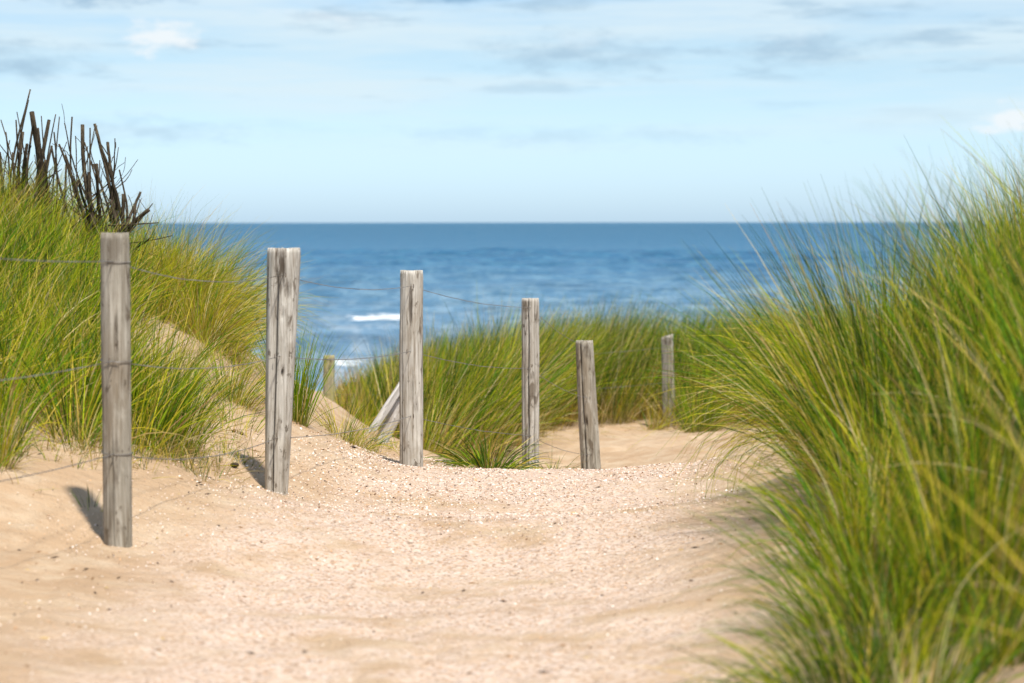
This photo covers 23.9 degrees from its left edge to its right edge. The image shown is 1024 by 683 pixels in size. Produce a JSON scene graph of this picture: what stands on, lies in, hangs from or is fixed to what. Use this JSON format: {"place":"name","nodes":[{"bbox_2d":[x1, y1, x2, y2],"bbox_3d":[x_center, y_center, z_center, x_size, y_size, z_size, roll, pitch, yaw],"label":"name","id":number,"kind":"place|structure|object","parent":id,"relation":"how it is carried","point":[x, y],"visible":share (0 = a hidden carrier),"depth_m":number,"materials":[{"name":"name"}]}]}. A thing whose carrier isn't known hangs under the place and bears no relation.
{"place":"outdoors","nodes":[
{"label":"outdoors","id":0,"kind":"place"},
{"bbox_2d":[0,451,834,682],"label":"path","id":1,"kind":"structure","parent":0,"point":[185,656],"depth_m":8.22,"materials":[{"name":"beige sand"}]},
{"bbox_2d":[0,425,808,682],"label":"shell grit","id":2,"kind":"object","parent":1,"relation":"on","point":[448,468],"visible":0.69,"depth_m":10.56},
{"bbox_2d":[1,325,870,673],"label":"plant debris","id":3,"kind":"object","parent":1,"relation":"on","point":[363,541],"visible":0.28,"depth_m":8.72,"materials":[{"name":"brown plant"}]},
{"bbox_2d":[635,255,974,489],"bbox_3d":[1.349,0.126,10.050,1.731,1.153,1.633,0,3,0],"label":"grass tussock","id":4,"kind":"object","parent":1,"relation":"on","point":[769,412],"depth_m":10.06,"materials":[{"name":"green plant"}]},
{"bbox_2d":[664,269,987,514],"bbox_3d":[1.341,0.207,9.316,1.519,1.036,1.475,0,3,0],"label":"grass tussock","id":5,"kind":"object","parent":1,"relation":"on","point":[764,436],"depth_m":9.32,"materials":[{"name":"green plant"}]},
{"bbox_2d":[658,435,1003,644],"bbox_3d":[0.922,0.553,6.509,0.986,0.579,0.990,1,3,28],"label":"grass tussock","id":6,"kind":"object","parent":1,"relation":"on","point":[812,567],"depth_m":6.53,"materials":[{"name":"green plant"}]},
{"bbox_2d":[0,310,1023,682],"bbox_3d":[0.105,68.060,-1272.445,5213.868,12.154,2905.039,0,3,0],"label":"ground","id":7,"kind":"structure","parent":0,"point":[28,528],"depth_m":9.91,"materials":[{"name":"beige sand"}]},
{"bbox_2d":[0,385,57,470],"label":"grass tussock","id":8,"kind":"object","parent":7,"relation":"on","point":[10,444],"depth_m":9.37,"materials":[{"name":"green plant"}]},
{"bbox_2d":[0,89,74,244],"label":"brushwood bundle","id":9,"kind":"object","parent":7,"relation":"on","point":[39,152],"visible":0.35,"depth_m":15.89,"materials":[{"name":"brown plant"}]},
{"bbox_2d":[72,487,102,511],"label":"grass tussock","id":10,"kind":"object","parent":7,"relation":"on","point":[88,499],"depth_m":9.19,"materials":[{"name":"green plant"}]},
{"bbox_2d":[41,106,155,270],"bbox_3d":[-2.666,-0.892,15.572,0.615,1.273,0.581,2,4,39],"label":"brushwood bundle","id":11,"kind":"object","parent":7,"relation":"on","point":[111,187],"visible":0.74,"depth_m":15.54,"materials":[{"name":"brown plant"}]},
{"bbox_2d":[99,232,131,547],"bbox_3d":[-1.444,0.354,8.828,0.115,1.503,0.115,0,3,0],"label":"fence post","id":12,"kind":"object","parent":7,"relation":"on","point":[116,391],"visible":0.81,"depth_m":8.78,"materials":[{"name":"grey wood"}]},
{"bbox_2d":[0,258,584,346],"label":"fence wire","id":13,"kind":"object","parent":12,"relation":"attached to","point":[259,279],"visible":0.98,"depth_m":10.35,"materials":[{"name":"grey metal"}]},
{"bbox_2d":[0,351,586,397],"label":"fence wire","id":14,"kind":"object","parent":12,"relation":"attached to","point":[249,363],"visible":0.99,"depth_m":10.23,"materials":[{"name":"grey metal"}]},
{"bbox_2d":[0,416,588,481],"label":"fence wire","id":15,"kind":"object","parent":12,"relation":"attached to","point":[255,446],"visible":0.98,"depth_m":10.41,"materials":[{"name":"grey metal"}]},
{"bbox_2d":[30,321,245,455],"bbox_3d":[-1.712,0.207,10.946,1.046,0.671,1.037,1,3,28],"label":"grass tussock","id":16,"kind":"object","parent":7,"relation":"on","point":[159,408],"depth_m":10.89,"materials":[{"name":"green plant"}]},
{"bbox_2d":[0,146,337,459],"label":"dune grass","id":17,"kind":"structure","parent":7,"relation":"on","point":[52,301],"depth_m":11.66,"materials":[{"name":"green plant"}]},
{"bbox_2d":[95,192,171,260],"bbox_3d":[-2.331,-0.721,15.307,0.533,0.464,0.520,-2,4,-37],"label":"brushwood bundle","id":18,"kind":"object","parent":17,"relation":"on","point":[134,212],"visible":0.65,"depth_m":15.28,"materials":[{"name":"brown plant"}]},
{"bbox_2d":[89,332,259,462],"bbox_3d":[-1.610,0.263,11.259,0.880,0.669,0.852,0,3,0],"label":"grass tussock","id":19,"kind":"object","parent":7,"relation":"on","point":[204,430],"depth_m":11.17,"materials":[{"name":"green plant"}]},
{"bbox_2d":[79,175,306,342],"bbox_3d":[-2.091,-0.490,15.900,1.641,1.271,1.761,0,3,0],"label":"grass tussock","id":20,"kind":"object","parent":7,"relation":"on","point":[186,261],"depth_m":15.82,"materials":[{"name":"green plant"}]},
{"bbox_2d":[0,312,399,483],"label":"dune grass","id":21,"kind":"structure","parent":7,"relation":"on","point":[200,339],"depth_m":10.93,"materials":[{"name":"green plant"}]},
{"bbox_2d":[135,250,318,369],"bbox_3d":[-1.860,-0.154,15.286,1.306,0.959,1.260,-2,3,-31],"label":"grass tussock","id":22,"kind":"object","parent":7,"relation":"on","point":[212,318],"depth_m":15.24,"materials":[{"name":"green plant"}]},
{"bbox_2d":[196,378,264,432],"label":"grass tussock","id":23,"kind":"object","parent":7,"relation":"on","point":[242,411],"depth_m":12.64,"materials":[{"name":"green plant"}]},
{"bbox_2d":[170,325,304,414],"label":"grass tussock","id":24,"kind":"object","parent":7,"relation":"on","point":[263,377],"depth_m":13.39,"materials":[{"name":"green plant"}]},
{"bbox_2d":[265,247,300,495],"bbox_3d":[-1.059,0.318,11.128,0.180,1.499,0.157,0,3,0],"label":"fence post","id":25,"kind":"object","parent":7,"relation":"on","point":[282,294],"visible":0.74,"depth_m":11.08,"materials":[{"name":"grey wood"}]},
{"bbox_2d":[223,314,360,427],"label":"grass tussock","id":26,"kind":"object","parent":7,"relation":"on","point":[298,405],"depth_m":14.20,"materials":[{"name":"green plant"}]},
{"bbox_2d":[323,355,334,401],"bbox_3d":[-1.907,0.836,25.072,0.142,1.395,0.129,0,3,0],"label":"fence post","id":27,"kind":"object","parent":7,"relation":"on","point":[329,395],"visible":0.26,"depth_m":25.00,"materials":[{"name":"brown wood"}]},
{"bbox_2d":[265,347,666,360],"bbox_3d":[-2.539,0.135,25.460,9.928,0.216,1.387,-1,3,-22],"label":"fence wire","id":28,"kind":"object","parent":27,"relation":"attached to","point":[481,359],"visible":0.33,"depth_m":25.78,"materials":[{"name":"grey metal"}]},
{"bbox_2d":[309,379,399,454],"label":"grass tussock","id":29,"kind":"object","parent":7,"relation":"on","point":[351,435],"depth_m":14.92,"materials":[{"name":"green plant"}]},
{"bbox_2d":[366,382,399,444],"bbox_3d":[-0.837,0.578,16.481,0.479,0.682,0.118,-1,3,-19],"label":"leaning board","id":30,"kind":"object","parent":7,"relation":"on","point":[391,406],"visible":0.41,"depth_m":16.47,"materials":[{"name":"grey wood"}]},
{"bbox_2d":[399,270,422,466],"bbox_3d":[-0.586,0.336,14.031,0.146,1.502,0.144,0,3,0],"label":"fence post","id":31,"kind":"object","parent":7,"relation":"on","point":[411,374],"visible":0.79,"depth_m":13.97,"materials":[{"name":"grey wood"}]},
{"bbox_2d":[365,375,512,449],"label":"grass tussock","id":32,"kind":"object","parent":7,"relation":"on","point":[460,419],"depth_m":22.87,"materials":[{"name":"green plant"}]},
{"bbox_2d":[5,319,886,682],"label":"dead straw","id":33,"kind":"object","parent":7,"relation":"on","point":[329,435],"visible":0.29,"depth_m":11.10,"materials":[{"name":"beige plant"}]},
{"bbox_2d":[423,421,561,469],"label":"grass tussock","id":34,"kind":"object","parent":7,"relation":"on","point":[482,462],"depth_m":15.46,"materials":[{"name":"green plant"}]},
{"bbox_2d":[521,298,538,466],"bbox_3d":[0.124,0.465,16.140,0.120,1.513,0.123,0,3,0],"label":"fence post","id":35,"kind":"object","parent":7,"relation":"on","point":[530,377],"visible":0.7,"depth_m":16.09,"materials":[{"name":"grey wood"}]},
{"bbox_2d":[529,452,585,468],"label":"grass tussock","id":36,"kind":"object","parent":7,"relation":"on","point":[558,463],"depth_m":16.05,"materials":[{"name":"green plant"}]},
{"bbox_2d":[503,307,651,415],"bbox_3d":[0.783,0.320,29.491,1.818,1.623,1.933,-1,3,-20],"label":"grass tussock","id":37,"kind":"object","parent":7,"relation":"on","point":[596,348],"depth_m":29.41,"materials":[{"name":"green plant"}]},
{"bbox_2d":[576,340,600,469],"bbox_3d":[0.567,0.735,17.458,0.214,1.490,0.154,0,3,0],"label":"fence post","id":38,"kind":"object","parent":7,"relation":"on","point":[588,418],"visible":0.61,"depth_m":17.39,"materials":[{"name":"grey wood"}]},
{"bbox_2d":[316,280,920,462],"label":"dune grass","id":39,"kind":"structure","parent":7,"relation":"on","point":[499,388],"depth_m":26.99,"materials":[{"name":"green plant"}]},
{"bbox_2d":[624,400,678,430],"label":"grass tussock","id":40,"kind":"object","parent":7,"relation":"on","point":[652,426],"depth_m":27.64,"materials":[{"name":"green plant"}]},
{"bbox_2d":[661,334,674,426],"bbox_3d":[1.821,0.638,28.065,0.181,1.458,0.150,0,3,0],"label":"fence post","id":41,"kind":"object","parent":7,"relation":"on","point":[667,356],"visible":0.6,"depth_m":28.01,"materials":[{"name":"grey wood"}]},
{"bbox_2d":[652,368,752,432],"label":"grass tussock","id":42,"kind":"object","parent":7,"relation":"on","point":[700,419],"depth_m":26.19,"materials":[{"name":"green plant"}]},
{"bbox_2d":[626,204,968,500],"bbox_3d":[1.396,0.166,10.589,1.816,1.547,1.646,0,3,0],"label":"grass tussock","id":43,"kind":"object","parent":7,"relation":"on","point":[737,420],"depth_m":10.66,"materials":[{"name":"green plant"}]},
{"bbox_2d":[628,544,1006,682],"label":"grass tussock","id":44,"kind":"object","parent":7,"relation":"on","point":[811,677],"depth_m":5.47,"materials":[{"name":"green plant"}]},
{"bbox_2d":[690,382,955,564],"bbox_3d":[1.016,0.416,7.521,0.970,0.621,1.062,0,3,0],"label":"grass tussock","id":45,"kind":"object","parent":7,"relation":"on","point":[802,520],"depth_m":7.52,"materials":[{"name":"green plant"}]},
{"bbox_2d":[627,159,1023,511],"bbox_3d":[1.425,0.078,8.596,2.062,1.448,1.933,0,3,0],"label":"grass tussock","id":46,"kind":"object","parent":7,"relation":"on","point":[831,367],"depth_m":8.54,"materials":[{"name":"green plant"}]},
{"bbox_2d":[676,497,1023,682],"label":"grass tussock","id":47,"kind":"object","parent":7,"relation":"on","point":[899,599],"depth_m":5.71,"materials":[{"name":"green plant"}]},
{"bbox_2d":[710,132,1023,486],"bbox_3d":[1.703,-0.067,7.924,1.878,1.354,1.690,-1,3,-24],"label":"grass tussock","id":48,"kind":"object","parent":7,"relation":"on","point":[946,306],"depth_m":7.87,"materials":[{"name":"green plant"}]},
{"bbox_2d":[754,105,1023,682],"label":"dune grass","id":49,"kind":"structure","parent":7,"relation":"on","point":[994,660],"depth_m":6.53,"materials":[{"name":"green plant"}]},
{"bbox_2d":[0,0,1023,222],"label":"sky","id":50,"kind":"structure","parent":0,"point":[289,111],"materials":[{"name":"blue"}]},
{"bbox_2d":[108,222,1020,390],"bbox_3d":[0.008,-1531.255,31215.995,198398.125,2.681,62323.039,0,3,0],"label":"sea","id":51,"kind":"structure","parent":0,"point":[548,263],"depth_m":423.09,"materials":[{"name":"liquid"}]}
]}

